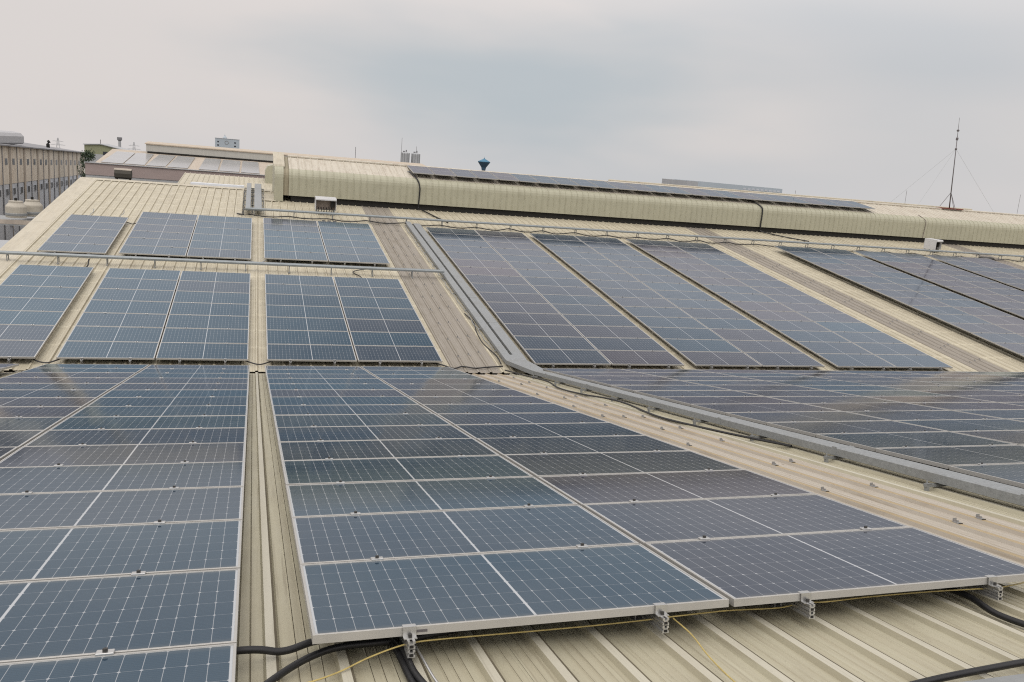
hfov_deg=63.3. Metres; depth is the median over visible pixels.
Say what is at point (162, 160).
solar array
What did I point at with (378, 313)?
solar module
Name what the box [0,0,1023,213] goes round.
sky
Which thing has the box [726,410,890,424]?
solar module
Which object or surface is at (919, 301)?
solar module
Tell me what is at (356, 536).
solar module
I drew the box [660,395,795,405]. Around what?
solar module
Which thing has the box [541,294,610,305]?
solar module
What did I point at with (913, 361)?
solar module
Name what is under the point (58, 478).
solar module
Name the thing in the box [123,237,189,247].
solar module
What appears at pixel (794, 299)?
solar module
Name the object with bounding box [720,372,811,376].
solar module
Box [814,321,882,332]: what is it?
solar module
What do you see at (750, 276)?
solar module
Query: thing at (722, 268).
solar module
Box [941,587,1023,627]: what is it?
cable
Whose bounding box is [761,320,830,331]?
solar module
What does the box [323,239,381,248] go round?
solar module
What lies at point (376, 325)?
solar module
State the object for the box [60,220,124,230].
solar module
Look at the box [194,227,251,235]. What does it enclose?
solar module
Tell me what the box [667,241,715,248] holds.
solar module
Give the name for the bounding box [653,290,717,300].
solar module
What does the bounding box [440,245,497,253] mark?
solar module
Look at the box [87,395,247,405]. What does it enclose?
solar module
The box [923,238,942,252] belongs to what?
inverter box
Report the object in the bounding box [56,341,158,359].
solar module
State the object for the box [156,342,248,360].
solar module
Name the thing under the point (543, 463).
solar module
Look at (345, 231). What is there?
solar module
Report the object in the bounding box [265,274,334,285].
solar module
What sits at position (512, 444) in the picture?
solar module
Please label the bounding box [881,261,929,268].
solar module
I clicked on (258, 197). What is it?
cable tray
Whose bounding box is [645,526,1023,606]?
solar module
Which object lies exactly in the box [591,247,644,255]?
solar module
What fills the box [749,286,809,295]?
solar module
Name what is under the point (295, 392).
solar module
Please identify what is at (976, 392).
solar module
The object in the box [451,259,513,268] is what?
solar module
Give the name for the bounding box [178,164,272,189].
factory building
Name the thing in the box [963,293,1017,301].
solar module
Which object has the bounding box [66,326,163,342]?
solar module
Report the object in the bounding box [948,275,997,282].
solar module
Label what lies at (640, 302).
solar module
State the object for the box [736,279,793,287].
solar module
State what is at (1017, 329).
solar module
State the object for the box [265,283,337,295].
solar module
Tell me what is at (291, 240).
solar module
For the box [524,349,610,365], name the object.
solar module
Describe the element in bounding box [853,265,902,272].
solar module
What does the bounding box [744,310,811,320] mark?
solar module
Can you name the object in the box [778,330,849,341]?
solar module
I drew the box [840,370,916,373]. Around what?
solar module
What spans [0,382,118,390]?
solar module
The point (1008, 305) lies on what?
solar module
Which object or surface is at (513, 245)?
solar module
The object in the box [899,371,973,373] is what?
solar module
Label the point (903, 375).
solar module
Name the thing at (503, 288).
solar module
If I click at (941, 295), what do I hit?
solar module
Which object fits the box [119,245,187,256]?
solar module
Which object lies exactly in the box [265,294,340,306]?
solar module
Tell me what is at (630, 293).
solar module
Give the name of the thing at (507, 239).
solar module
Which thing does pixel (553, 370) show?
solar module
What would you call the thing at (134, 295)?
solar module
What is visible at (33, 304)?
solar module
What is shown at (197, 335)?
solar module
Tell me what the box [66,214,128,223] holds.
solar module
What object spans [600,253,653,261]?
solar module
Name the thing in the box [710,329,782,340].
solar module
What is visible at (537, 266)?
solar module
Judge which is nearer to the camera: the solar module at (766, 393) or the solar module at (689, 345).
the solar module at (766, 393)
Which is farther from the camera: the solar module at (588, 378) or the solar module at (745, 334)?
the solar module at (745, 334)
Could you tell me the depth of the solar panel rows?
41.46 m
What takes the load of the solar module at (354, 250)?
on the mounting rail
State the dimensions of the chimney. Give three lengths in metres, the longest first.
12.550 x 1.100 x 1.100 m
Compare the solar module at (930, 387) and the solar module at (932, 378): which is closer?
the solar module at (930, 387)
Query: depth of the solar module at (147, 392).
12.41 m
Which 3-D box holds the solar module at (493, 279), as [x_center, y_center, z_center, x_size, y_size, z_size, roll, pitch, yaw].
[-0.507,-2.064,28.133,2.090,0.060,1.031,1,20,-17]
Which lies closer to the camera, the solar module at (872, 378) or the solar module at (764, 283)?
the solar module at (872, 378)
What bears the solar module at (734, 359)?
on the mounting rail
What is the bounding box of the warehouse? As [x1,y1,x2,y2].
[84,144,129,161]
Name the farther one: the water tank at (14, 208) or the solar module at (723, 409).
the water tank at (14, 208)
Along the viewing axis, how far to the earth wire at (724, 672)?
3.85 m
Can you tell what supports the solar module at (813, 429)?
on the mounting rail
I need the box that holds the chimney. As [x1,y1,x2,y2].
[117,137,121,146]
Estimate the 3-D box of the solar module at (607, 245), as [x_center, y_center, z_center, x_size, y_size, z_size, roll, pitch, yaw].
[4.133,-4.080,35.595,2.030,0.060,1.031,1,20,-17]
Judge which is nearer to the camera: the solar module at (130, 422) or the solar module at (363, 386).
the solar module at (130, 422)
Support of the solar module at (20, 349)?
on the mounting rail
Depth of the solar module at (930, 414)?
12.55 m
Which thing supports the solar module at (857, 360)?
on the mounting rail
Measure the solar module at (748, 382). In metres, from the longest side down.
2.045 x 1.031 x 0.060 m
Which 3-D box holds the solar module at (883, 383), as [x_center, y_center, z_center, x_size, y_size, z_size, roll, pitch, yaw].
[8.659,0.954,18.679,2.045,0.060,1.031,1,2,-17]
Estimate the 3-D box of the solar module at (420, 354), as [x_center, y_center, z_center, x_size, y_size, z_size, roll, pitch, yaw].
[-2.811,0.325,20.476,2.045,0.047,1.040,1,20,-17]
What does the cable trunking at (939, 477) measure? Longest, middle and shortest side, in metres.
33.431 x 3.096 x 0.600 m
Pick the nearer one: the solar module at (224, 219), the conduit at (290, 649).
the conduit at (290, 649)
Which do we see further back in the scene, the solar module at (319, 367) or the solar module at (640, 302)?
the solar module at (640, 302)
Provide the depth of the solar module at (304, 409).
11.15 m
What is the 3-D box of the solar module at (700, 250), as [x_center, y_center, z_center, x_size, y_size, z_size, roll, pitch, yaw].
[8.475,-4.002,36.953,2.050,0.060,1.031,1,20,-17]
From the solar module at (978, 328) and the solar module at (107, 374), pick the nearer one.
the solar module at (107, 374)
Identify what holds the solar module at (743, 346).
on the mounting rail
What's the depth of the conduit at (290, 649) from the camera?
3.67 m
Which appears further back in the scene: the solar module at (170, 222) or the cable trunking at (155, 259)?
the solar module at (170, 222)
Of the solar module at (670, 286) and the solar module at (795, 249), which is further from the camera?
the solar module at (795, 249)
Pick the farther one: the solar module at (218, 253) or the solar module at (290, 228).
the solar module at (290, 228)
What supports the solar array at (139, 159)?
on the factory building at (166, 174)
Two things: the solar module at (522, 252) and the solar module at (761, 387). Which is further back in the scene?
the solar module at (522, 252)
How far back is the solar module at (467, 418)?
10.79 m
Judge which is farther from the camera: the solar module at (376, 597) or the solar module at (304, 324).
the solar module at (304, 324)
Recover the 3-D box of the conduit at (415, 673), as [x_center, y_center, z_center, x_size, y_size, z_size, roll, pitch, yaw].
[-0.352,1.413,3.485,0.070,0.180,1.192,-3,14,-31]
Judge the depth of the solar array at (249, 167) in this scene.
81.68 m
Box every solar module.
[0,274,86,288]
[0,285,79,299]
[0,297,72,311]
[0,310,64,325]
[0,324,55,340]
[0,340,45,358]
[0,376,127,384]
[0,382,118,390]
[0,388,108,398]
[0,396,96,407]
[0,405,82,417]
[0,415,65,431]
[0,430,44,447]
[0,441,245,466]
[0,460,244,494]
[0,485,243,530]
[0,519,241,582]
[0,568,239,662]
[0,643,236,681]
[6,371,135,378]
[11,264,93,277]
[22,367,142,373]
[24,426,246,445]
[35,364,148,368]
[37,242,110,253]
[45,234,115,244]
[49,414,246,429]
[53,227,119,236]
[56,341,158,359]
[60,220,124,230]
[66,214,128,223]
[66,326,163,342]
[70,404,247,416]
[75,312,167,327]
[84,300,170,313]
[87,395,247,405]
[91,288,174,302]
[98,278,177,290]
[101,388,248,396]
[104,268,180,279]
[112,382,248,389]
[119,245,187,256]
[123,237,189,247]
[123,377,248,382]
[128,230,191,240]
[131,372,248,377]
[132,224,193,233]
[136,217,195,226]
[139,368,249,372]
[140,212,197,220]
[145,365,249,368]
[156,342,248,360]
[161,328,248,343]
[165,314,248,328]
[169,302,249,315]
[173,291,249,303]
[176,280,249,292]
[179,271,250,282]
[187,248,250,259]
[189,240,250,250]
[191,233,251,242]
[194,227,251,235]
[195,221,251,229]
[197,215,251,223]
[263,218,317,226]
[263,224,319,232]
[264,230,321,238]
[264,236,323,245]
[264,243,325,252]
[264,250,327,261]
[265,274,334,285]
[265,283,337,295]
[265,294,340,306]
[265,365,363,369]
[265,368,369,373]
[266,305,344,318]
[266,317,347,331]
[266,330,351,344]
[266,373,378,378]
[267,344,356,361]
[267,377,385,383]
[268,382,395,389]
[269,388,404,396]
[270,395,418,407]
[272,403,431,414]
[273,412,451,430]
[276,423,471,441]
[278,437,498,462]
[281,454,532,487]
[286,475,577,522]
[292,503,638,569]
[300,543,728,643]
[317,221,371,229]
[319,227,374,235]
[321,233,377,241]
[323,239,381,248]
[325,246,385,255]
[327,253,389,264]
[334,277,402,287]
[336,286,408,298]
[339,296,413,308]
[342,307,420,320]
[346,319,426,332]
[350,332,434,346]
[354,345,441,362]
[360,366,458,370]
[366,369,470,374]
[373,373,482,378]
[380,377,496,384]
[389,383,513,389]
[398,388,530,396]
[409,395,554,405]
[422,402,579,414]
[426,227,479,235]
[430,233,484,240]
[435,239,491,247]
[437,411,607,425]
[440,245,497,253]
[445,252,504,260]
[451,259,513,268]
[455,421,644,438]
[457,266,521,276]
[464,274,529,284]
[470,283,538,293]
[475,230,527,237]
[476,434,689,456]
[478,292,548,303]
[481,236,534,243]
[486,302,559,313]
[487,242,541,249]
[493,248,550,256]
[494,312,570,324]
[500,254,559,263]
[503,324,582,336]
[503,449,741,477]
[507,261,567,270]
[513,336,596,349]
[515,269,577,278]
[523,277,587,286]
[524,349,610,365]
[529,233,580,240]
[532,285,598,295]
[536,239,588,246]
[537,468,815,506]
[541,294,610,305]
[543,368,633,372]
[544,245,597,252]
[551,304,623,315]
[552,251,607,259]
[556,371,654,376]
[560,257,617,266]
[561,314,636,326]
[569,264,627,273]
[572,375,674,381]
[573,325,651,338]
[575,236,624,243]
[578,272,639,281]
[582,241,634,249]
[583,493,909,545]
[585,337,666,350]
[588,279,651,289]
[590,379,700,386]
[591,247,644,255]
[598,350,683,366]
[599,288,664,298]
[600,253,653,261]
[610,260,665,268]
[610,297,677,307]
[611,384,729,391]
[620,267,676,275]
[622,306,692,317]
[623,369,713,372]
[625,239,675,246]
[630,274,689,283]
[634,389,760,398]
[635,244,686,252]
[635,316,707,328]
[639,372,737,376]
[641,282,702,291]
[644,250,695,257]
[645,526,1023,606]
[648,327,723,339]
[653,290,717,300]
[655,256,708,264]
[660,375,763,380]
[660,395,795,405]
[663,339,741,351]
[665,263,719,270]
[666,299,732,309]
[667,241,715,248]
[677,270,734,278]
[678,247,727,254]
[679,308,746,318]
[679,351,761,366]
[685,380,789,384]
[689,253,739,260]
[689,277,746,285]
[690,402,838,414]
[694,318,764,329]
[695,369,782,372]
[700,259,751,266]
[701,284,761,293]
[707,384,818,390]
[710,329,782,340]
[711,265,765,273]
[715,292,777,302]
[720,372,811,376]
[724,272,779,280]
[726,340,802,352]
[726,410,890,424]
[729,301,794,311]
[734,389,856,396]
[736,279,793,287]
[740,376,839,380]
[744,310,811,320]
[744,352,824,367]
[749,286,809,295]
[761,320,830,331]
[764,294,825,303]
[767,395,899,403]
[767,419,947,436]
[768,370,855,373]
[769,380,870,384]
[774,246,820,252]
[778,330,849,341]
[780,303,842,312]
[786,251,835,258]
[790,373,880,376]
[795,384,905,390]
[797,312,863,322]
[797,341,871,354]
[799,257,849,264]
[803,401,945,411]
[812,248,856,254]
[812,263,864,270]
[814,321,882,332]
[816,430,1016,451]
[817,354,895,367]
[819,376,911,380]
[824,253,871,260]
[826,269,878,276]
[827,389,949,395]
[834,332,904,343]
[838,259,887,266]
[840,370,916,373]
[841,275,895,283]
[845,409,1001,420]
[849,380,945,385]
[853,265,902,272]
[854,343,926,354]
[857,282,912,290]
[864,373,944,376]
[865,395,992,402]
[866,256,912,262]
[867,271,917,278]
[873,289,931,298]
[874,354,952,368]
[876,444,1023,468]
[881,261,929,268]
[881,277,935,285]
[883,384,986,389]
[889,376,977,380]
[890,297,950,306]
[894,418,1023,431]
[896,267,945,274]
[898,284,952,292]
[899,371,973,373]
[903,258,946,264]
[909,305,969,314]
[910,401,1023,409]
[911,273,961,280]
[914,389,1023,395]
[915,291,971,299]
[916,263,963,270]
[921,380,1015,384]
[925,373,1012,377]
[928,280,980,287]
[928,314,991,323]
[932,269,980,276]
[934,299,991,307]
[945,286,999,294]
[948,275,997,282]
[949,323,1015,333]
[949,462,1023,487]
[951,429,1023,444]
[952,409,1023,418]
[953,307,1013,316]
[954,384,1023,389]
[956,265,1003,272]
[956,394,1023,402]
[962,377,1023,380]
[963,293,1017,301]
[964,281,1016,289]
[971,333,1023,343]
[972,271,1020,278]
[973,315,1023,324]
[982,301,1023,308]
[983,288,1023,295]
[994,324,1023,333]
[994,343,1023,354]
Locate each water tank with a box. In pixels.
[5,198,27,217]
[24,197,42,216]
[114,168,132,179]
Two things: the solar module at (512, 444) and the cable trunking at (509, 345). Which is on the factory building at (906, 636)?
the cable trunking at (509, 345)
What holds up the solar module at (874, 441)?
on the mounting rail
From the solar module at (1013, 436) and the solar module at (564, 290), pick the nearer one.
the solar module at (1013, 436)
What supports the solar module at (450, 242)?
on the mounting rail
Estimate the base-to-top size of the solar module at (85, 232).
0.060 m
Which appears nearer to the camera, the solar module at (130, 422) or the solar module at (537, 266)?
the solar module at (130, 422)
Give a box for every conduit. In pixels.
[236,638,317,655]
[264,631,461,681]
[389,637,426,681]
[389,641,415,681]
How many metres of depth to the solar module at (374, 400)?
12.12 m
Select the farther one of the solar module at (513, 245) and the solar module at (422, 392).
the solar module at (513, 245)
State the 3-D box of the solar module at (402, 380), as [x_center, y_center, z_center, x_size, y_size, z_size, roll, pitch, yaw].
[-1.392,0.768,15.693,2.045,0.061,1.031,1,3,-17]
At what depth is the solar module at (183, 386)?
13.40 m
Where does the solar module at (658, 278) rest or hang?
on the mounting rail
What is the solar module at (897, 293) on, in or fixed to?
on the factory building at (906, 636)
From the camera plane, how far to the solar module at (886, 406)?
13.53 m
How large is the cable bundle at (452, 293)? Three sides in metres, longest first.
14.453 x 1.928 x 0.078 m
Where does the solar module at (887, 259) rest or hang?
on the factory building at (906, 636)
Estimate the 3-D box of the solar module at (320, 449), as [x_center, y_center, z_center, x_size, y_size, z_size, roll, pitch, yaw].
[-1.249,1.074,8.265,2.045,0.060,1.031,1,3,-17]
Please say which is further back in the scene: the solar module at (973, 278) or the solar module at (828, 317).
the solar module at (973, 278)
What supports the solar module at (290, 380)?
on the mounting rail at (661, 624)
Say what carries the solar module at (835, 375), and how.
on the mounting rail
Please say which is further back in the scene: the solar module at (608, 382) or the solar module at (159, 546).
the solar module at (608, 382)
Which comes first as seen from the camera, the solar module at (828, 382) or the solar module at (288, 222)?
the solar module at (828, 382)
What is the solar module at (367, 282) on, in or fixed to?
on the mounting rail
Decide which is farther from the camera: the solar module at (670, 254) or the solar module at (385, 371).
the solar module at (670, 254)
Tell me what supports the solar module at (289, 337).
on the mounting rail
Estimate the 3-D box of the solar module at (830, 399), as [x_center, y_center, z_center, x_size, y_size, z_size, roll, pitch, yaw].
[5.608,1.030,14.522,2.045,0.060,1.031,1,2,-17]
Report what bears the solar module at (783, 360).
on the mounting rail
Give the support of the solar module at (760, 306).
on the mounting rail
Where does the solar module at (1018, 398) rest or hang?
on the mounting rail
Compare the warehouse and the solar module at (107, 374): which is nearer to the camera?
the solar module at (107, 374)
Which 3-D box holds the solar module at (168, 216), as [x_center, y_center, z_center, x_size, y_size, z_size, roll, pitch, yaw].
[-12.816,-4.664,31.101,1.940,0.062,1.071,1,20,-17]
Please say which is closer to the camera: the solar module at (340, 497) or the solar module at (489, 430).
the solar module at (340, 497)
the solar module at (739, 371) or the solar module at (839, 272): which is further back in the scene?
the solar module at (839, 272)
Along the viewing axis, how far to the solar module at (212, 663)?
3.21 m
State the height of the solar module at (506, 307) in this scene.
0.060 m
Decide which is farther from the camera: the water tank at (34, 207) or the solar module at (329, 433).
the water tank at (34, 207)
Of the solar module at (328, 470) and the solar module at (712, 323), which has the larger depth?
the solar module at (712, 323)
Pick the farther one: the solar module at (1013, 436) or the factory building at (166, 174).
the factory building at (166, 174)
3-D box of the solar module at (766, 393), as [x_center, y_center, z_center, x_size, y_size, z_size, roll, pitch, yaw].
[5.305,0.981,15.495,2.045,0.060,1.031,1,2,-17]
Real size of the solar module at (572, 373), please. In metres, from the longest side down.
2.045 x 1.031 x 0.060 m
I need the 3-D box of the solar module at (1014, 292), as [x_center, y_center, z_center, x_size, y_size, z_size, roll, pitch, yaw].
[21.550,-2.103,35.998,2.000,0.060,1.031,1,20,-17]
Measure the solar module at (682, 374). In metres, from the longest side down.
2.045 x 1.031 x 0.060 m
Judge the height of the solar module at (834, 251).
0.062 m
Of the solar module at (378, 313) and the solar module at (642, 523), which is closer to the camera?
the solar module at (642, 523)
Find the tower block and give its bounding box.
[215,135,238,148]
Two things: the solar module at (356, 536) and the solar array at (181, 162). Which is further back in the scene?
the solar array at (181, 162)
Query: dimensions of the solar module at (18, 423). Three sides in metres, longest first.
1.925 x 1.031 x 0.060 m
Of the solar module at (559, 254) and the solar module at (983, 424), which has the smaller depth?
the solar module at (983, 424)
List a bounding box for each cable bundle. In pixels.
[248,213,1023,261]
[405,226,492,348]
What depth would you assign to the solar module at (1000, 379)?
20.92 m
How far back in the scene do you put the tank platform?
57.18 m
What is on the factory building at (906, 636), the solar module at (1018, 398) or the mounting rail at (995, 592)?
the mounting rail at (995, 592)
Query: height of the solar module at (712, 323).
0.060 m
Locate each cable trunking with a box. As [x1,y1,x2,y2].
[0,250,443,277]
[245,207,1023,259]
[405,221,1023,505]
[409,223,522,354]
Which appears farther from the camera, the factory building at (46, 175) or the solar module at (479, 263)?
the factory building at (46, 175)
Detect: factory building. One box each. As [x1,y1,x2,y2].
[0,130,84,239]
[0,152,1023,681]
[85,141,424,182]
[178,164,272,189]
[662,179,781,192]
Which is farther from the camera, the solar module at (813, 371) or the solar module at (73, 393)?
the solar module at (813, 371)
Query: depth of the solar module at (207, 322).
20.96 m
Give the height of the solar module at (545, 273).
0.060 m
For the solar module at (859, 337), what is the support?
on the mounting rail
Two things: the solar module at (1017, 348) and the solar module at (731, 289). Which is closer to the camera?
the solar module at (1017, 348)
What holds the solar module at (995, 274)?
on the factory building at (906, 636)
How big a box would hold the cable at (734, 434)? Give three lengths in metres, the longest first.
10.459 x 1.829 x 0.306 m
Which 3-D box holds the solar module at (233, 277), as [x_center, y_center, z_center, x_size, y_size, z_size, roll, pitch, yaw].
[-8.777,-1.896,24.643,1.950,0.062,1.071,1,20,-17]
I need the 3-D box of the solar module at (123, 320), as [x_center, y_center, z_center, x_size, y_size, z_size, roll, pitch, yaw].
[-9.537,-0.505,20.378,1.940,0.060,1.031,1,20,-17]
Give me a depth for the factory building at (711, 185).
311.32 m
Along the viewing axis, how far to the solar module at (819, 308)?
29.64 m
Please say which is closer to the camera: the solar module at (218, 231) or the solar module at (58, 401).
the solar module at (58, 401)
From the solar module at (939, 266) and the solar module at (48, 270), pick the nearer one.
the solar module at (48, 270)
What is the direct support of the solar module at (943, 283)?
on the factory building at (906, 636)
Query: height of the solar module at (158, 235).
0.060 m
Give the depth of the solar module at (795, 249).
39.51 m
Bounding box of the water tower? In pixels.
[478,157,489,170]
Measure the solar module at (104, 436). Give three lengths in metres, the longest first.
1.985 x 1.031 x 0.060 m
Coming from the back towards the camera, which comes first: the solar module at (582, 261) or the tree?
the tree
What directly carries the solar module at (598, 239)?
on the mounting rail
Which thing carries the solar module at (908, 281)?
on the factory building at (906, 636)
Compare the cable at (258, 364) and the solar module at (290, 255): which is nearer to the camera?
the cable at (258, 364)
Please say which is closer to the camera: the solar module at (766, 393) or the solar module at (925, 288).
the solar module at (766, 393)
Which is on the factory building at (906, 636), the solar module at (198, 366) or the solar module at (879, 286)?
the solar module at (879, 286)
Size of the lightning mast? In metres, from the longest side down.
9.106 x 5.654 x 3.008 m
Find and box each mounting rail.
[399,636,415,657]
[629,614,668,632]
[768,601,814,618]
[955,584,1002,600]
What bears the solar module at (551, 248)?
on the mounting rail
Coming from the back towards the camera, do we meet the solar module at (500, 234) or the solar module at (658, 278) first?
the solar module at (500, 234)
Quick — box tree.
[77,150,95,176]
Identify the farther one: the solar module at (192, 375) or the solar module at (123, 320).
the solar module at (123, 320)
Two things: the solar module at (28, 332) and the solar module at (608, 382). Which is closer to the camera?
the solar module at (608, 382)
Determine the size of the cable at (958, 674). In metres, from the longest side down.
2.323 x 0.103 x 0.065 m
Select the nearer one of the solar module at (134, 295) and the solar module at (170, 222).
the solar module at (134, 295)
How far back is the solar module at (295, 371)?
17.00 m
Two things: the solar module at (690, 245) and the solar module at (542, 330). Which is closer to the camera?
the solar module at (542, 330)
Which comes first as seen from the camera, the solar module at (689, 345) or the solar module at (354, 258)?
the solar module at (689, 345)
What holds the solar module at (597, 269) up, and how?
on the mounting rail
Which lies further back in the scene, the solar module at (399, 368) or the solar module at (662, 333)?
the solar module at (662, 333)
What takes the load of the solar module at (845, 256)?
on the factory building at (906, 636)
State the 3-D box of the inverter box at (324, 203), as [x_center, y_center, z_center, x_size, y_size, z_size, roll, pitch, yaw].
[-7.979,-5.631,35.526,0.860,1.030,0.680,1,12,-17]
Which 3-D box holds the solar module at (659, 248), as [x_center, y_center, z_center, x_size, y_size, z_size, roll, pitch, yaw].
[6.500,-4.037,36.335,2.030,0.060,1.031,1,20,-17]
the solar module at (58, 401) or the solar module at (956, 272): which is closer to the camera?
the solar module at (58, 401)
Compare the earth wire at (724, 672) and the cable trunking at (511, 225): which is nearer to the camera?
the earth wire at (724, 672)
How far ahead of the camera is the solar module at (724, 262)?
35.13 m
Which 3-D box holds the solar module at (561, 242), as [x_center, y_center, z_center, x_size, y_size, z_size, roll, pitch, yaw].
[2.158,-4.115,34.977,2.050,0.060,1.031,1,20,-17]
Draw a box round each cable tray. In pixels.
[243,183,253,212]
[252,184,263,210]
[964,674,1023,681]
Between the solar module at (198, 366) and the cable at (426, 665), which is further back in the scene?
the solar module at (198, 366)
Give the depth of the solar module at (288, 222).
32.54 m
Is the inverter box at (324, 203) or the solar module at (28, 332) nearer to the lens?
the solar module at (28, 332)
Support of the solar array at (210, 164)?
on the factory building at (166, 174)
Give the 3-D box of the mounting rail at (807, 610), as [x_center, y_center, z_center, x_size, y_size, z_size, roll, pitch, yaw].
[-0.749,1.042,11.604,0.070,0.114,15.396,1,2,-17]
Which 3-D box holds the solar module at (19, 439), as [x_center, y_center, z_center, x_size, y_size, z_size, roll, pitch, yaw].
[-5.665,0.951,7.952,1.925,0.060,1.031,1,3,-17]
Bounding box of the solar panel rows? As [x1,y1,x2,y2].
[0,165,1023,460]
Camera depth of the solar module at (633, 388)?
15.78 m
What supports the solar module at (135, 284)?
on the mounting rail
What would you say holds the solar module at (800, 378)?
on the mounting rail
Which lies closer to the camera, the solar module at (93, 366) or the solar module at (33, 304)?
the solar module at (93, 366)
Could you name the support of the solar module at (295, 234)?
on the mounting rail
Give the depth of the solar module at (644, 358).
22.31 m
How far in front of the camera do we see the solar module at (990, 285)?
36.91 m
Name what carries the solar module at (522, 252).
on the mounting rail
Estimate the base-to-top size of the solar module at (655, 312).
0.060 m
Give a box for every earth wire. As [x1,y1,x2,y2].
[309,582,1023,681]
[673,618,734,681]
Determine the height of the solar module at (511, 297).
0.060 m
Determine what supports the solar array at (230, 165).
on the factory building at (166, 174)
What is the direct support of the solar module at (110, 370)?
on the mounting rail
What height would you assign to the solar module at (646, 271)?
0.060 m
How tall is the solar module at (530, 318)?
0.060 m
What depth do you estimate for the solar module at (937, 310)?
31.28 m
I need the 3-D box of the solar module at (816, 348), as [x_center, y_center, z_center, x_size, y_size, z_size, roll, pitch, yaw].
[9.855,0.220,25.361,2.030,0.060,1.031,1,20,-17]
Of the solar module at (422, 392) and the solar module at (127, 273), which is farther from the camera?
the solar module at (127, 273)
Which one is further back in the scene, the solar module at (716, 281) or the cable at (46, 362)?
the solar module at (716, 281)
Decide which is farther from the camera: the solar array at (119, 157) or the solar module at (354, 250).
the solar array at (119, 157)
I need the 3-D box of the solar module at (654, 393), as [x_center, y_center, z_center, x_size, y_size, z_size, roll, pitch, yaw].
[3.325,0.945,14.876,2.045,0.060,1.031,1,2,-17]
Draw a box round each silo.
[400,147,409,162]
[411,147,419,162]
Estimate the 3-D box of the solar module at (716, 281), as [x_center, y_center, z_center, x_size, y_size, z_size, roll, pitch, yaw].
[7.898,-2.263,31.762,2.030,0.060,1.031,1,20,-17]
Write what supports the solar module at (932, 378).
on the mounting rail
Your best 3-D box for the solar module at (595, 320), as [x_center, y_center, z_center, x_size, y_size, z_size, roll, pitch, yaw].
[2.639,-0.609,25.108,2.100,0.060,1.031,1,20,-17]
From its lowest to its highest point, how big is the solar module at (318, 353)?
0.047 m
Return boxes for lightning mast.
[891,118,991,211]
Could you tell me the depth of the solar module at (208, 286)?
23.70 m
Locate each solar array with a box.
[101,151,134,163]
[124,153,153,164]
[146,155,174,166]
[167,156,194,168]
[199,158,220,170]
[219,160,239,171]
[241,161,259,173]
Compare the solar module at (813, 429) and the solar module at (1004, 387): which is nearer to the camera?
the solar module at (813, 429)
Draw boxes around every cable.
[33,359,59,362]
[246,361,271,364]
[409,171,448,222]
[415,644,437,681]
[429,362,502,368]
[464,313,501,363]
[505,370,791,446]
[746,199,808,241]
[910,658,1023,681]
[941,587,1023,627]
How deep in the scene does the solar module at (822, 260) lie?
37.68 m
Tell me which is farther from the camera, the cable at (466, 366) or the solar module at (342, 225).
the solar module at (342, 225)
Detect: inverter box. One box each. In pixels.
[314,196,336,215]
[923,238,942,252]
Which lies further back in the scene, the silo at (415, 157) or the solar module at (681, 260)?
the silo at (415, 157)
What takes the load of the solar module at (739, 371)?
on the mounting rail
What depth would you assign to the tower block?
570.99 m
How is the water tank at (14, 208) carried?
on the tank platform
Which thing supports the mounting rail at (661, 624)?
on the factory building at (906, 636)
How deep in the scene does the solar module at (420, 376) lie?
16.66 m
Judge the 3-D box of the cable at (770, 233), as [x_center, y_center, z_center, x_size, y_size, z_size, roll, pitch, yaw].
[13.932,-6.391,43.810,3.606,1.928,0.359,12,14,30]
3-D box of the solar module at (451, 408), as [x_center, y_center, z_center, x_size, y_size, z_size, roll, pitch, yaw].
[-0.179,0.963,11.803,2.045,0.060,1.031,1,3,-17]
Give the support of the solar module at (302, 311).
on the mounting rail
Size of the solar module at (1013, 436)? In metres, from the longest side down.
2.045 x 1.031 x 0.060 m
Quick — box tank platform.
[0,215,34,238]
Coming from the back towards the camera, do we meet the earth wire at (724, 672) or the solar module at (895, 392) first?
the solar module at (895, 392)
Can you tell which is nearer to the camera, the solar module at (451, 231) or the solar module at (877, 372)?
the solar module at (877, 372)
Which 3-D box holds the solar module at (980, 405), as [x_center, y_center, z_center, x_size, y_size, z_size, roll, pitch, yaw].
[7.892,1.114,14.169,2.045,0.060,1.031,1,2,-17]
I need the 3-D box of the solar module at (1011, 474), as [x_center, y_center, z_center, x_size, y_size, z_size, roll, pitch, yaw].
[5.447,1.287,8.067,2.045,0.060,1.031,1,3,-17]
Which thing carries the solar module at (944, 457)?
on the mounting rail
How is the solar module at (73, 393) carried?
on the mounting rail
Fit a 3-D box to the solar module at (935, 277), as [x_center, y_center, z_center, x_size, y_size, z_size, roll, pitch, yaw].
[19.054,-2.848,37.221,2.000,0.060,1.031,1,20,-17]
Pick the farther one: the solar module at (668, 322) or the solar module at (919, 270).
the solar module at (919, 270)
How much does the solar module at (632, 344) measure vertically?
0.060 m
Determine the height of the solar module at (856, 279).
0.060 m
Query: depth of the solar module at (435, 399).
12.74 m
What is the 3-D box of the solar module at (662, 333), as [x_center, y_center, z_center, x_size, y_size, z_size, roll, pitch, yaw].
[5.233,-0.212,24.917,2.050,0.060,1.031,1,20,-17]
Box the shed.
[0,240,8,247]
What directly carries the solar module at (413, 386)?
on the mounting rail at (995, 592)
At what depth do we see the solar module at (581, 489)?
6.88 m
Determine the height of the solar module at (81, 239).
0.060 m
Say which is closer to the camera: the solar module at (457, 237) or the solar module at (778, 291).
the solar module at (778, 291)
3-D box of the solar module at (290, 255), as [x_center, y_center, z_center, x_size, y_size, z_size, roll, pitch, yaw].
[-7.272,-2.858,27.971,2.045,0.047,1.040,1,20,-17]
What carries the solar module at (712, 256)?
on the mounting rail

